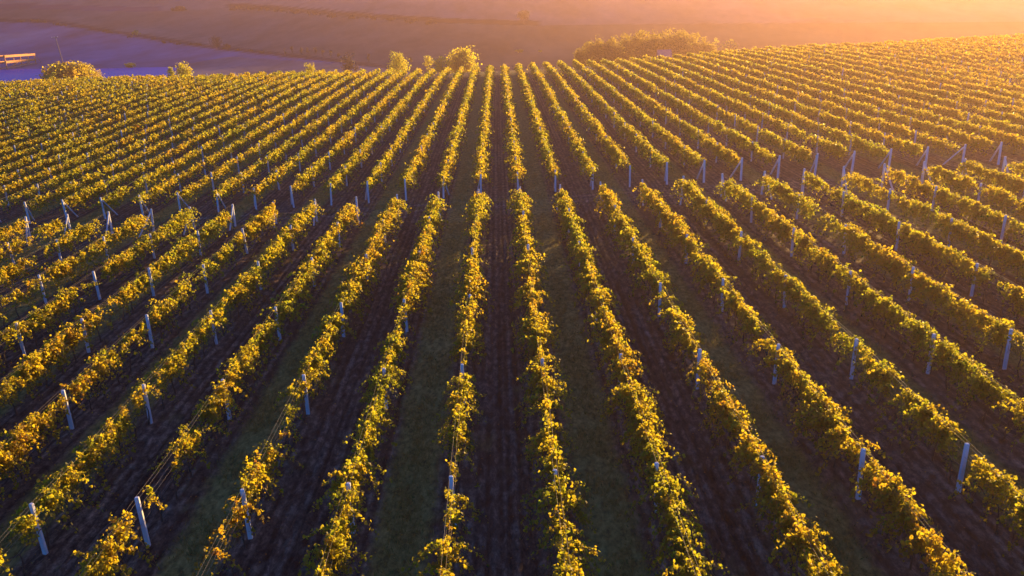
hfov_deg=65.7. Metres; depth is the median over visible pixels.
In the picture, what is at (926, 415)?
vine row
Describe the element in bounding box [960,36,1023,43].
vine row
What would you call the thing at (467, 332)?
vine row
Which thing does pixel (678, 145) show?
vine row
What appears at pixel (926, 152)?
trellis post
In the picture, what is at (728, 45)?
valley bush
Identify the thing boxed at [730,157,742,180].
trellis post
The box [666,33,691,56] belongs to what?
grove tree
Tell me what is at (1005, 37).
vine row
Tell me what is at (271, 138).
vine row
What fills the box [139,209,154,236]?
trellis post
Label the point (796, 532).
vine row
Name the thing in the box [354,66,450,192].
vine row
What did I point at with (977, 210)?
vine row
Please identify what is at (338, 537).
vine row
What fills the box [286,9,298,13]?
hedge shrub
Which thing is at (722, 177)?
trellis post
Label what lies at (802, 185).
trellis post
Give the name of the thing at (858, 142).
vine row
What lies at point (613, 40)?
grove tree
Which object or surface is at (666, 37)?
grove tree
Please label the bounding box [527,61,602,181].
vine row
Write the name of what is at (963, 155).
trellis post
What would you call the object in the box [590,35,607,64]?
grove tree
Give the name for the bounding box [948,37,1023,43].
vine row
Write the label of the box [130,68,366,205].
vine row
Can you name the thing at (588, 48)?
grove tree
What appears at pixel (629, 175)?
trellis post
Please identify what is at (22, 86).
vine row
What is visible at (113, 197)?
vine row
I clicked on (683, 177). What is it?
trellis post
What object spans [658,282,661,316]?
trellis post
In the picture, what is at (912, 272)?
trellis post
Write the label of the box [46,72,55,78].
orange bush
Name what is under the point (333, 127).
vine row
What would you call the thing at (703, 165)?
trellis post
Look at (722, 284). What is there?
trellis post
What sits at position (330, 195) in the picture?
trellis post
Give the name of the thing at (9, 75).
water
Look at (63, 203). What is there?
trellis post
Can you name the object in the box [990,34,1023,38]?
vine row
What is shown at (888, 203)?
trellis post
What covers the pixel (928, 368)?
trellis post
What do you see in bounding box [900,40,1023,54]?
vine row
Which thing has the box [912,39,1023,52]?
vine row
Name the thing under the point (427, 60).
slim tree
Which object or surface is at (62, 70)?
orange bush
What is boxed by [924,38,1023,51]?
vine row
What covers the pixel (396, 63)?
valley tree
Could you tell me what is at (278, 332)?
trellis post
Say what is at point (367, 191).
trellis post
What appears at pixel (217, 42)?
lone tree
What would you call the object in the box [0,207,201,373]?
vine row
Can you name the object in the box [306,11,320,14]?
hedge shrub
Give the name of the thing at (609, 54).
grove tree
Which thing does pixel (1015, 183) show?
vine row
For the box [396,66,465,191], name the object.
vine row
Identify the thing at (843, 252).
trellis post
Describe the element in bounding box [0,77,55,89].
vine row
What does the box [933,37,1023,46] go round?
vine row
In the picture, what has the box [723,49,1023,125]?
vine row
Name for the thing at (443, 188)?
trellis post
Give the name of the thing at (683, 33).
grove tree
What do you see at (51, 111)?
vine row
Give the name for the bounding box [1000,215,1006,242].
trellis post
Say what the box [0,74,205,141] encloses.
vine row
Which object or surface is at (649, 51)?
grove tree
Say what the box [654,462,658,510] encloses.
trellis post
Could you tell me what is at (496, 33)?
hills
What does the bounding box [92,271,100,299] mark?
trellis post
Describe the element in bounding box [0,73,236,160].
vine row
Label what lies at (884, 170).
trellis post
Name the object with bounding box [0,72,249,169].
vine row
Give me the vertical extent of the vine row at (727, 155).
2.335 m
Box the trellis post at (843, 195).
[840,191,844,215]
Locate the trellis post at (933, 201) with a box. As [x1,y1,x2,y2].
[931,186,937,210]
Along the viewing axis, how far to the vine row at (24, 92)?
147.56 m
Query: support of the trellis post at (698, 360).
on the ground at (338, 408)
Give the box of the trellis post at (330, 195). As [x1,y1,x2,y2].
[330,183,331,204]
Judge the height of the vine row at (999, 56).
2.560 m
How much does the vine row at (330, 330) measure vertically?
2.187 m
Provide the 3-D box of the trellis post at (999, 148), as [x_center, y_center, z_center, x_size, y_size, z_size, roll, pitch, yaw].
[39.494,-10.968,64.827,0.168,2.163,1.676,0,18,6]
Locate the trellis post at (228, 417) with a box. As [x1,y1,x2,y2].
[221,379,231,419]
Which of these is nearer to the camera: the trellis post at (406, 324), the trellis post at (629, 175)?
the trellis post at (406, 324)
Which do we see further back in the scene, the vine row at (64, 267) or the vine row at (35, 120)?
the vine row at (35, 120)
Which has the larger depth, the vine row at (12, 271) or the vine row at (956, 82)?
the vine row at (956, 82)
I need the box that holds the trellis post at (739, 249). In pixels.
[737,231,742,259]
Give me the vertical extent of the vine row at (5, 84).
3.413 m
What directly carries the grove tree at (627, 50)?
on the hills
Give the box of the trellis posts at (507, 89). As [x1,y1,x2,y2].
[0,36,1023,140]
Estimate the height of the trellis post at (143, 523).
2.080 m
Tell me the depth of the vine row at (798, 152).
88.41 m
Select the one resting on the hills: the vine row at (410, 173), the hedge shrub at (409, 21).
the hedge shrub at (409, 21)
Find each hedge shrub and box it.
[229,6,242,9]
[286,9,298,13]
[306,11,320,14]
[326,12,336,17]
[348,15,359,18]
[404,18,417,23]
[424,20,436,24]
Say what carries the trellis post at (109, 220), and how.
on the ground at (338, 408)
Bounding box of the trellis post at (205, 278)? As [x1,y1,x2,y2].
[202,264,208,293]
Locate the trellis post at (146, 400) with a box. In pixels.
[142,384,152,423]
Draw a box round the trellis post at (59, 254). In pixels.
[55,239,61,260]
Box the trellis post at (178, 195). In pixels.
[177,192,188,210]
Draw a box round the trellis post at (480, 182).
[476,174,481,193]
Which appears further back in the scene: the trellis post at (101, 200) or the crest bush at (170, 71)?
the crest bush at (170, 71)
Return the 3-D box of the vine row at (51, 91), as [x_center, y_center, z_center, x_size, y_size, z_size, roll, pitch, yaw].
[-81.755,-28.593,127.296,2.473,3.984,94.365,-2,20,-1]
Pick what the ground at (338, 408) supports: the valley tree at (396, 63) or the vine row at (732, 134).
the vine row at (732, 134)
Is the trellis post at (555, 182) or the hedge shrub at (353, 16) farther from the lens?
the hedge shrub at (353, 16)
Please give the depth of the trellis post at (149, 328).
37.11 m
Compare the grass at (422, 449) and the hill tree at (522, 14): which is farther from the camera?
the hill tree at (522, 14)
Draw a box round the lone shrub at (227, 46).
[222,43,230,49]
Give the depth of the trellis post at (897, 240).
44.80 m
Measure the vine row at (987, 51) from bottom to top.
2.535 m
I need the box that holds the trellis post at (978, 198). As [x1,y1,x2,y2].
[977,183,981,200]
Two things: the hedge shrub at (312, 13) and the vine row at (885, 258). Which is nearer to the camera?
the vine row at (885, 258)
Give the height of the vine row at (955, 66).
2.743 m
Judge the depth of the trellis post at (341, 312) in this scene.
37.13 m
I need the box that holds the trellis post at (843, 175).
[841,166,847,194]
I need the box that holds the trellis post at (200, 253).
[197,231,201,255]
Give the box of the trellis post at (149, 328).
[145,314,154,347]
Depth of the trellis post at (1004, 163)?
58.64 m
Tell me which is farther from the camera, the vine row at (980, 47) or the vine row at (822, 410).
the vine row at (980, 47)
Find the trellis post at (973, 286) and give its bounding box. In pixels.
[969,263,978,296]
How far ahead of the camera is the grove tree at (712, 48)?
257.22 m
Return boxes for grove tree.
[572,47,585,63]
[581,39,596,65]
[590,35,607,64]
[599,41,617,64]
[604,35,624,62]
[617,32,637,61]
[629,29,648,57]
[633,37,656,62]
[644,29,668,58]
[661,26,678,50]
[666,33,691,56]
[674,28,695,55]
[686,32,703,53]
[696,36,711,54]
[705,43,716,52]
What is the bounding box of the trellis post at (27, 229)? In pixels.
[24,216,31,244]
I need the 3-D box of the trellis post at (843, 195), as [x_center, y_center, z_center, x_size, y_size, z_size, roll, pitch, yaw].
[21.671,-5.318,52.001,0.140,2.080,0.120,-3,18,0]
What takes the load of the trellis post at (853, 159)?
on the ground at (338, 408)
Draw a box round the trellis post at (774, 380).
[772,343,780,384]
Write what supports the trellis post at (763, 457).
on the ground at (338, 408)
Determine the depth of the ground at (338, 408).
33.15 m
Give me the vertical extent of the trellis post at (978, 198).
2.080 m
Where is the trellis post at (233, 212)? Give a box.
[229,204,236,230]
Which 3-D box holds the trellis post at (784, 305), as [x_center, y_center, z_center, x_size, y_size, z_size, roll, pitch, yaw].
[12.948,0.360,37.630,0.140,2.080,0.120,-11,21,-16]
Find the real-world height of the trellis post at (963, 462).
2.080 m
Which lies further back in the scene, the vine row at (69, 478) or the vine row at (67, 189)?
the vine row at (67, 189)
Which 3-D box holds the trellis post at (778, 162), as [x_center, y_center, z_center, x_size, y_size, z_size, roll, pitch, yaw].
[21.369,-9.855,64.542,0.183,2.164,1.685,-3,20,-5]
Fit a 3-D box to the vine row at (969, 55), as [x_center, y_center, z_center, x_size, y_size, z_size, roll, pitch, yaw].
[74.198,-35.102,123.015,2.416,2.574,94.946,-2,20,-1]
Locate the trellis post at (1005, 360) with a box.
[1002,329,1012,369]
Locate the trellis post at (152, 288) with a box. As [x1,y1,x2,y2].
[147,268,154,295]
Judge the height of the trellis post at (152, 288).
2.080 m
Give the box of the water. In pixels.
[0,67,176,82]
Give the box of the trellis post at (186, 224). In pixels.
[183,207,195,234]
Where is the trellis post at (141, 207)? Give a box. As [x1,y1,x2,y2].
[138,195,149,216]
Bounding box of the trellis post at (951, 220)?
[947,218,952,246]
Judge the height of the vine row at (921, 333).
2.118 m
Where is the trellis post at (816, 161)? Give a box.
[810,153,818,175]
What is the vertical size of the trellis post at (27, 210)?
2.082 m
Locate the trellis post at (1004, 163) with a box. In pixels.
[1001,156,1008,174]
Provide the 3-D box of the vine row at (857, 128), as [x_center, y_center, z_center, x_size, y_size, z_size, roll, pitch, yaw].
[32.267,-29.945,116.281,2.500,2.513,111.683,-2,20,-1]
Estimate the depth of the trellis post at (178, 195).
63.12 m
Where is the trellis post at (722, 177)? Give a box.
[720,173,726,200]
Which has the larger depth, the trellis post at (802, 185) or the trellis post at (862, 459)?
the trellis post at (802, 185)
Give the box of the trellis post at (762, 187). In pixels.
[760,171,772,199]
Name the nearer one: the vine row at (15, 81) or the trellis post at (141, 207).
the trellis post at (141, 207)
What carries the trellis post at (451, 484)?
on the ground at (338, 408)
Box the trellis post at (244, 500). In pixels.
[240,488,252,539]
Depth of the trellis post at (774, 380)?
30.45 m
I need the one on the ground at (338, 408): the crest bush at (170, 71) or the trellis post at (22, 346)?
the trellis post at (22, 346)
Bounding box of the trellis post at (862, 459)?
[855,448,865,499]
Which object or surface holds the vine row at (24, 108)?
on the ground at (338, 408)
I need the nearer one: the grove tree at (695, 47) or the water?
the grove tree at (695, 47)
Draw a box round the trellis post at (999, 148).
[990,142,1002,164]
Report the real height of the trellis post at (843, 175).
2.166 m
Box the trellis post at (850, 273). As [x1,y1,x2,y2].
[845,271,851,304]
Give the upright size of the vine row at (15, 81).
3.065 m
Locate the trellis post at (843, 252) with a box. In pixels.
[842,224,846,253]
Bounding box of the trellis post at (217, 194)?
[216,193,225,211]
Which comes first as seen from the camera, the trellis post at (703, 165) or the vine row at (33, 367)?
the vine row at (33, 367)
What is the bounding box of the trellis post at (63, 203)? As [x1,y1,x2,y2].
[61,199,78,216]
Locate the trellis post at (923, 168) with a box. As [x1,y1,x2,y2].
[921,161,933,185]
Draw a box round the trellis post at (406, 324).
[403,299,408,331]
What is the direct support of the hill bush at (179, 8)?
on the hills
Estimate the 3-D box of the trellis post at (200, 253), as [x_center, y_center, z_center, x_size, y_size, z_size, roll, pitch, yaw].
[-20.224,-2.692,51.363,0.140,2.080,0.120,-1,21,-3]
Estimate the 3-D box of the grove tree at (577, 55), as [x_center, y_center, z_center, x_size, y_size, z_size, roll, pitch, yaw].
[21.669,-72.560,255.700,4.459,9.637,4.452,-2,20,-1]
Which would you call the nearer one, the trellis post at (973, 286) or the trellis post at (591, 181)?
the trellis post at (973, 286)
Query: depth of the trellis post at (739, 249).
44.72 m
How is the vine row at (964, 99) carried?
on the ground at (338, 408)
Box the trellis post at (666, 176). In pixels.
[664,162,667,184]
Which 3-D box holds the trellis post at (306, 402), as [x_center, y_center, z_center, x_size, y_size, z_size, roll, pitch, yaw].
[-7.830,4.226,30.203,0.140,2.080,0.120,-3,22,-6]
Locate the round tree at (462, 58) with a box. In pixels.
[445,45,482,72]
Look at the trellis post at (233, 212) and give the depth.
57.90 m
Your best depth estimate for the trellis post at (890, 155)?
63.96 m
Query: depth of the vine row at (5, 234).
55.71 m
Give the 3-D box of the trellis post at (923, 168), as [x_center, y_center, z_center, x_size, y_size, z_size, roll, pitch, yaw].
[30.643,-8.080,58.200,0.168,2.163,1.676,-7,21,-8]
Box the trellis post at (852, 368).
[849,338,858,379]
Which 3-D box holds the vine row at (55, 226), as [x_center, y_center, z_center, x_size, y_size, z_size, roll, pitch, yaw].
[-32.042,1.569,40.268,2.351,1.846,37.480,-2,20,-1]
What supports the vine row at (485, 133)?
on the ground at (338, 408)
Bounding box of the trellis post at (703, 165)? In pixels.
[696,160,705,182]
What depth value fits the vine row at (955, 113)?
93.82 m
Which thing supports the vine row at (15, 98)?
on the ground at (338, 408)
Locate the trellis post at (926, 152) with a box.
[916,146,928,165]
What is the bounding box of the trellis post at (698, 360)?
[695,348,701,388]
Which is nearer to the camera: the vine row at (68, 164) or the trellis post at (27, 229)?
the trellis post at (27, 229)
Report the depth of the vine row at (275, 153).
85.00 m
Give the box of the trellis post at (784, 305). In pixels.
[783,275,786,307]
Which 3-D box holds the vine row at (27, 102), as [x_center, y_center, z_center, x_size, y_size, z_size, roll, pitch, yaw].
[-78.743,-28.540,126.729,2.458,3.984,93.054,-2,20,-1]
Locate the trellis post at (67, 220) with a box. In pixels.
[64,214,70,234]
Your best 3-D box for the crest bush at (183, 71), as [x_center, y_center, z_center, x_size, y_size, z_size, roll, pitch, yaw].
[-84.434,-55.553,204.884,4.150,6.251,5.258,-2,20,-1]
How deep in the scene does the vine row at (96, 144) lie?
98.40 m
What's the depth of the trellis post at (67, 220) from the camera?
57.69 m
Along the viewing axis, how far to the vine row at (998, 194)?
52.83 m
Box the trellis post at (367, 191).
[365,181,369,202]
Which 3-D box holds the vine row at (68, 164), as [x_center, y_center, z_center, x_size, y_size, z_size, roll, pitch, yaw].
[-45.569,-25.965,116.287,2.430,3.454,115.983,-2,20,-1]
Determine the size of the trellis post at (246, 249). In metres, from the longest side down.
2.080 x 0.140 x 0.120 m
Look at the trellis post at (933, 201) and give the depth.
51.94 m
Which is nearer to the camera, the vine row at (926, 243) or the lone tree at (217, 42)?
the vine row at (926, 243)
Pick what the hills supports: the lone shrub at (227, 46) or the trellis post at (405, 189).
the lone shrub at (227, 46)
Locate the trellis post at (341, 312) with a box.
[340,302,345,336]
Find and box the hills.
[0,0,1023,76]
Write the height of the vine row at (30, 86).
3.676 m
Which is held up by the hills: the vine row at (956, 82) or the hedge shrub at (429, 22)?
the hedge shrub at (429, 22)
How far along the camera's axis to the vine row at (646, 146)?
86.50 m
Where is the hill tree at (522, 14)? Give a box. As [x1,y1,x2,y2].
[516,9,529,20]
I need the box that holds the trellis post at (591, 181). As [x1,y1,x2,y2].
[590,167,593,189]
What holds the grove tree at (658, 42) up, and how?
on the hills
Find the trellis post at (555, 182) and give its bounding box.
[554,170,555,191]
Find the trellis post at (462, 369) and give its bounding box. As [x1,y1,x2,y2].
[460,364,465,403]
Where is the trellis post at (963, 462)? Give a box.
[955,443,969,492]
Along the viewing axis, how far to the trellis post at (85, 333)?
37.09 m
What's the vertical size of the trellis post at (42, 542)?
2.080 m
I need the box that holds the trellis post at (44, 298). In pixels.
[37,275,47,303]
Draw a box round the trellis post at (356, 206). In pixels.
[355,196,359,222]
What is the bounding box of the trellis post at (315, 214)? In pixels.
[313,199,317,225]
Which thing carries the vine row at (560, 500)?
on the ground at (338, 408)
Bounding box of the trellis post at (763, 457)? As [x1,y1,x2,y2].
[755,455,764,505]
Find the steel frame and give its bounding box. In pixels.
[0,53,41,69]
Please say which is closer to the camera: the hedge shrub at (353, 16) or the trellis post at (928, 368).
the trellis post at (928, 368)
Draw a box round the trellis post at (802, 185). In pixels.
[801,168,805,195]
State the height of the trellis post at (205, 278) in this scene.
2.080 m
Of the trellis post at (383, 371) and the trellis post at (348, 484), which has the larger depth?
the trellis post at (383, 371)
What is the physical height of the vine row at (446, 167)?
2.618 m
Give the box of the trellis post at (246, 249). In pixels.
[241,228,247,253]
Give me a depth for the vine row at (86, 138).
101.39 m
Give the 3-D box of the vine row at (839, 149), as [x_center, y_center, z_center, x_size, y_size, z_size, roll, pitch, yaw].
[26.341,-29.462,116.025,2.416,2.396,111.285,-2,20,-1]
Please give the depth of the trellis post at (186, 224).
57.76 m
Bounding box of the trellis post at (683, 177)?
[680,176,684,204]
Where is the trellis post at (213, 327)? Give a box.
[209,310,217,343]
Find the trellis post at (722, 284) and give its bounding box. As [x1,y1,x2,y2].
[721,278,723,311]
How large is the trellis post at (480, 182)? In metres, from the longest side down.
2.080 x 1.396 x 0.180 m
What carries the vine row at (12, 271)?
on the ground at (338, 408)
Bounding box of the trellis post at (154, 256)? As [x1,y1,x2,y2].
[149,234,155,258]
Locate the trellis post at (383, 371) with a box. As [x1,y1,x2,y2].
[382,368,387,408]
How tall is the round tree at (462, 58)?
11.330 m
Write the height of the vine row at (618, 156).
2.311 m
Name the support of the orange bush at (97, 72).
on the hills
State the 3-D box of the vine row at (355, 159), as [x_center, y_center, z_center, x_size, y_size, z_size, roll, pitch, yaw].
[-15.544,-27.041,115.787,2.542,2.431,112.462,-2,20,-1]
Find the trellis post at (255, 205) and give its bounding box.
[253,188,256,209]
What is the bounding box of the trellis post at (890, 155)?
[878,148,891,171]
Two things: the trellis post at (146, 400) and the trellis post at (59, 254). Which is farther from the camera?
the trellis post at (59, 254)
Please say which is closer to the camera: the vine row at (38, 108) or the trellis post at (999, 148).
the trellis post at (999, 148)
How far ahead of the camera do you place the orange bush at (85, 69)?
255.16 m
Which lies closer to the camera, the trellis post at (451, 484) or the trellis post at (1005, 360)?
the trellis post at (451, 484)
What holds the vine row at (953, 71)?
on the ground at (338, 408)
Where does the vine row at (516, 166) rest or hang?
on the ground at (338, 408)
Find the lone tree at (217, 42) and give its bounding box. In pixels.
[208,34,222,46]
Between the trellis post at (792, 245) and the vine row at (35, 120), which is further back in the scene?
the vine row at (35, 120)
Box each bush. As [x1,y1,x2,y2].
[38,61,81,78]
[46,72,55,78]
[66,60,95,77]
[92,69,104,79]
[124,62,135,67]
[166,66,175,75]
[171,6,186,10]
[174,61,193,75]
[303,62,315,76]
[339,52,360,73]
[720,39,739,52]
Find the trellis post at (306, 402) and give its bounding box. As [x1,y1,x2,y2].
[302,374,309,414]
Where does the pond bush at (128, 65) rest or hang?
on the hills
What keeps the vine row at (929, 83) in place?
on the ground at (338, 408)
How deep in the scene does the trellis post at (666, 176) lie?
63.68 m
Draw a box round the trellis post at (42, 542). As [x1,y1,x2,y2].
[29,503,47,554]
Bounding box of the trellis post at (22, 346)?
[14,322,26,356]
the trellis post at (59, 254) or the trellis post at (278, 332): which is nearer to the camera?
the trellis post at (278, 332)
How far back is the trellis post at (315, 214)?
57.94 m
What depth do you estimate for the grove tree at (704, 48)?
256.61 m
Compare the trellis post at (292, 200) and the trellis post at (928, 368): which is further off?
the trellis post at (292, 200)
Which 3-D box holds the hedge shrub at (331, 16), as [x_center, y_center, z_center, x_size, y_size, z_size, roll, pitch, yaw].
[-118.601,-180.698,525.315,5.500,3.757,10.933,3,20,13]
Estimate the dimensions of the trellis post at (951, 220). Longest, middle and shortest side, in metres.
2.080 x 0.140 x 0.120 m
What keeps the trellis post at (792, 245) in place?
on the ground at (338, 408)
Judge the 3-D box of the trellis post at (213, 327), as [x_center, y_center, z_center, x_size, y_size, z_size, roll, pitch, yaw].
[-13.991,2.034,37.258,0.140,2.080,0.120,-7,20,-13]
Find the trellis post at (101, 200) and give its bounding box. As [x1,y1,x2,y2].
[100,197,117,218]
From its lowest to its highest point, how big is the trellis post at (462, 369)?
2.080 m
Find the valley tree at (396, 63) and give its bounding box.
[386,50,411,72]
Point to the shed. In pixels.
(667, 52)
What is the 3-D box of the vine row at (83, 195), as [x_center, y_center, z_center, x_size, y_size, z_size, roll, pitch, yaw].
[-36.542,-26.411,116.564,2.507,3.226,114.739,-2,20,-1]
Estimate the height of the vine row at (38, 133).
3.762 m
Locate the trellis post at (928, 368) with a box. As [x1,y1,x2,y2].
[926,333,935,373]
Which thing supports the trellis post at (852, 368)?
on the ground at (338, 408)
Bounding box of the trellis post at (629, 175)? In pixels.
[629,165,630,186]
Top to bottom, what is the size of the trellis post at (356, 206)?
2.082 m
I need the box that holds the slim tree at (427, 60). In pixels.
[423,55,433,69]
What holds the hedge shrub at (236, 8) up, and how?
on the hills
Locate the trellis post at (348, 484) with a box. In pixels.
[346,482,355,533]
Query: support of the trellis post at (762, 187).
on the ground at (338, 408)
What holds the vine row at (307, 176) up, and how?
on the ground at (338, 408)
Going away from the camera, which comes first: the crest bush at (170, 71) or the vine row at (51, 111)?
the vine row at (51, 111)
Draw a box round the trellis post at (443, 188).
[442,176,449,197]
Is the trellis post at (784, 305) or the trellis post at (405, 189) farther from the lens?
the trellis post at (405, 189)
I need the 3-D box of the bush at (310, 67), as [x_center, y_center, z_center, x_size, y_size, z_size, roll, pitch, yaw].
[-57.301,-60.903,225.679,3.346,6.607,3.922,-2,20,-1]
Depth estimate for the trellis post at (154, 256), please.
51.36 m
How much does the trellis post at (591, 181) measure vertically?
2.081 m
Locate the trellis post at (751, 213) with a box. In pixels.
[750,197,752,222]
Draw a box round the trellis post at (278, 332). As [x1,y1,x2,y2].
[274,307,281,338]
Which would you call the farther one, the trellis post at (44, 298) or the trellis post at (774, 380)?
the trellis post at (44, 298)
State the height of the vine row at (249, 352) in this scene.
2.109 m
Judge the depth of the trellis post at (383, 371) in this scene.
30.03 m
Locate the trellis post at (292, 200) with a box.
[290,186,294,207]
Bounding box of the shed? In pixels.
[656,49,671,60]
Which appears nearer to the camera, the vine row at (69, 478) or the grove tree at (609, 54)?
the vine row at (69, 478)
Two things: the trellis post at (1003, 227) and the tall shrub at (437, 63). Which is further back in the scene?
the tall shrub at (437, 63)
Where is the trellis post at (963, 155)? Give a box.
[942,144,966,164]
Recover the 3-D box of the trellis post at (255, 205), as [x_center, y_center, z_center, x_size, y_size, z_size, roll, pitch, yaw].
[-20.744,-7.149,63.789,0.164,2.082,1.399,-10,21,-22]
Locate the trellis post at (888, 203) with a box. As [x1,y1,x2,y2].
[886,188,890,212]
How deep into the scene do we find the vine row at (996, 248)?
44.01 m
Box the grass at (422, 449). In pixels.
[0,111,1023,575]
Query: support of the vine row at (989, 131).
on the ground at (338, 408)
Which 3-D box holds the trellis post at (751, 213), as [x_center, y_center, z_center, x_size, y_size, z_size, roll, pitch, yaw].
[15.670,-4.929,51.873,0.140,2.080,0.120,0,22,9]
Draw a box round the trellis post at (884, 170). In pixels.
[880,163,894,191]
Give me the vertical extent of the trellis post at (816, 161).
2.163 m
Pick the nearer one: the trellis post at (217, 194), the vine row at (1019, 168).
the vine row at (1019, 168)
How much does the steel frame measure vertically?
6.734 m
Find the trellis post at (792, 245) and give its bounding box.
[790,228,794,256]
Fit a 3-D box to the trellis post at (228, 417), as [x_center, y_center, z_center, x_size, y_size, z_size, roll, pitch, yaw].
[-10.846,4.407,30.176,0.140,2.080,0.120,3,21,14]
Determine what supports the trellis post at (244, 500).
on the ground at (338, 408)
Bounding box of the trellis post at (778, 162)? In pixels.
[770,155,780,177]
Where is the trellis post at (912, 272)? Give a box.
[907,267,914,300]
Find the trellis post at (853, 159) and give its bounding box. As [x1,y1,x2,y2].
[845,151,855,173]
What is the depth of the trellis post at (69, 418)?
30.03 m
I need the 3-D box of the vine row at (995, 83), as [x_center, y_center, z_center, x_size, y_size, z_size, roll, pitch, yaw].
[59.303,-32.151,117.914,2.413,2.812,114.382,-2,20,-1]
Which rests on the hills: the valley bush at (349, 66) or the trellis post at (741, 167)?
the valley bush at (349, 66)
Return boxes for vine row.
[0,69,312,213]
[0,70,282,186]
[0,70,295,200]
[0,71,268,175]
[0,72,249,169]
[0,73,222,151]
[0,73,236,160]
[0,74,140,114]
[0,74,153,117]
[0,74,164,125]
[0,74,180,128]
[0,74,191,137]
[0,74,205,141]
[0,75,129,108]
[0,76,87,95]
[0,76,102,100]
[0,76,109,104]
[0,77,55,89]
[0,77,69,90]
[0,79,21,84]
[0,79,39,91]
[0,199,325,575]
[0,200,280,507]
[0,204,234,414]
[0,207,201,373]
[0,212,157,329]
[0,216,109,289]
[0,217,35,249]
[0,217,69,267]
[23,69,325,213]
[59,69,338,213]
[71,203,364,575]
[89,70,353,209]
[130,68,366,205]
[164,68,380,205]
[190,197,410,575]
[206,67,395,205]
[244,68,406,203]
[291,67,422,194]
[297,194,450,575]
[317,68,436,194]
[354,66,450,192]
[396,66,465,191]
[401,189,494,575]
[431,65,480,191]
[470,64,495,186]
[499,64,529,183]
[506,187,611,575]
[513,63,565,179]
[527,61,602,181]
[541,61,635,174]
[551,188,733,575]
[556,60,671,175]
[572,59,710,169]
[586,59,740,169]
[593,183,850,575]
[599,58,776,171]
[614,57,814,165]
[629,56,849,159]
[633,182,975,575]
[642,54,893,161]
[657,55,923,157]
[670,179,1023,574]
[672,54,961,157]
[686,52,995,155]
[699,51,1023,155]
[710,50,1023,136]
[713,175,1023,451]
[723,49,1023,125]
[739,48,1023,117]
[751,46,1023,111]
[752,172,1023,387]
[765,46,1023,100]
[780,45,1023,93]
[796,45,1023,91]
[800,170,1023,324]
[807,43,1023,83]
[826,42,1023,81]
[835,171,1023,282]
[840,42,1023,72]
[858,41,1023,66]
[872,41,1023,64]
[877,165,1023,245]
[884,40,1023,62]
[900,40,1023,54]
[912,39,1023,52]
[920,162,1023,226]
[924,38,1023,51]
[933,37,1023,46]
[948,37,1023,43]
[956,160,1023,194]
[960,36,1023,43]
[975,35,1023,41]
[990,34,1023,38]
[1003,161,1023,178]
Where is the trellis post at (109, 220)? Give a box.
[106,211,113,237]
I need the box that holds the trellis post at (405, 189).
[404,179,406,200]
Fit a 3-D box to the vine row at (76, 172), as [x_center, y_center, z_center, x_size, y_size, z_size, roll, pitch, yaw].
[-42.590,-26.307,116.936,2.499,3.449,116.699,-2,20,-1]
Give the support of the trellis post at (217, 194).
on the ground at (338, 408)
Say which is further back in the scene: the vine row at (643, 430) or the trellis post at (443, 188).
the trellis post at (443, 188)
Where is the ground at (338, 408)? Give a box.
[0,50,1023,575]
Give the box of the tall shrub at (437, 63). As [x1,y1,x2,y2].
[433,56,451,72]
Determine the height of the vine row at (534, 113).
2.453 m
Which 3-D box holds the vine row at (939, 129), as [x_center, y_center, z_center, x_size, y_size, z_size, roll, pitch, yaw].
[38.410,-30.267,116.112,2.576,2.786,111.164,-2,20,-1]
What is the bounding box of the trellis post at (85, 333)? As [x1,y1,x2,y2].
[80,318,90,352]
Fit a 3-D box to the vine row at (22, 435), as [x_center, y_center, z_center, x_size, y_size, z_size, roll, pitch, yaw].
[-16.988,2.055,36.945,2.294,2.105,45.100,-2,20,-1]
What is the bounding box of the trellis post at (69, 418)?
[61,390,73,428]
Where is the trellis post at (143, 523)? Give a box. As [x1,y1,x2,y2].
[134,496,150,545]
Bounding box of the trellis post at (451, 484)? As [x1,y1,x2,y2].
[449,475,456,524]
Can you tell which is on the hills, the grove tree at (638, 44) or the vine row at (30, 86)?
the grove tree at (638, 44)
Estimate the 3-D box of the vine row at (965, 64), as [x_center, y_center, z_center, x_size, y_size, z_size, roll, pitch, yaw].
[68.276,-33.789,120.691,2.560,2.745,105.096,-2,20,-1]
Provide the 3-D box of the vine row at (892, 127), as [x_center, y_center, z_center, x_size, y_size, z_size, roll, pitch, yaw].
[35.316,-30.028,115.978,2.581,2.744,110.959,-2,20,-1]
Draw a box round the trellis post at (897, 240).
[895,221,900,250]
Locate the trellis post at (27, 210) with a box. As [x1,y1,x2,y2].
[23,202,34,223]
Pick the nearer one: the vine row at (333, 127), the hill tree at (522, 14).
the vine row at (333, 127)
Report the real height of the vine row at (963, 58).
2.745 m

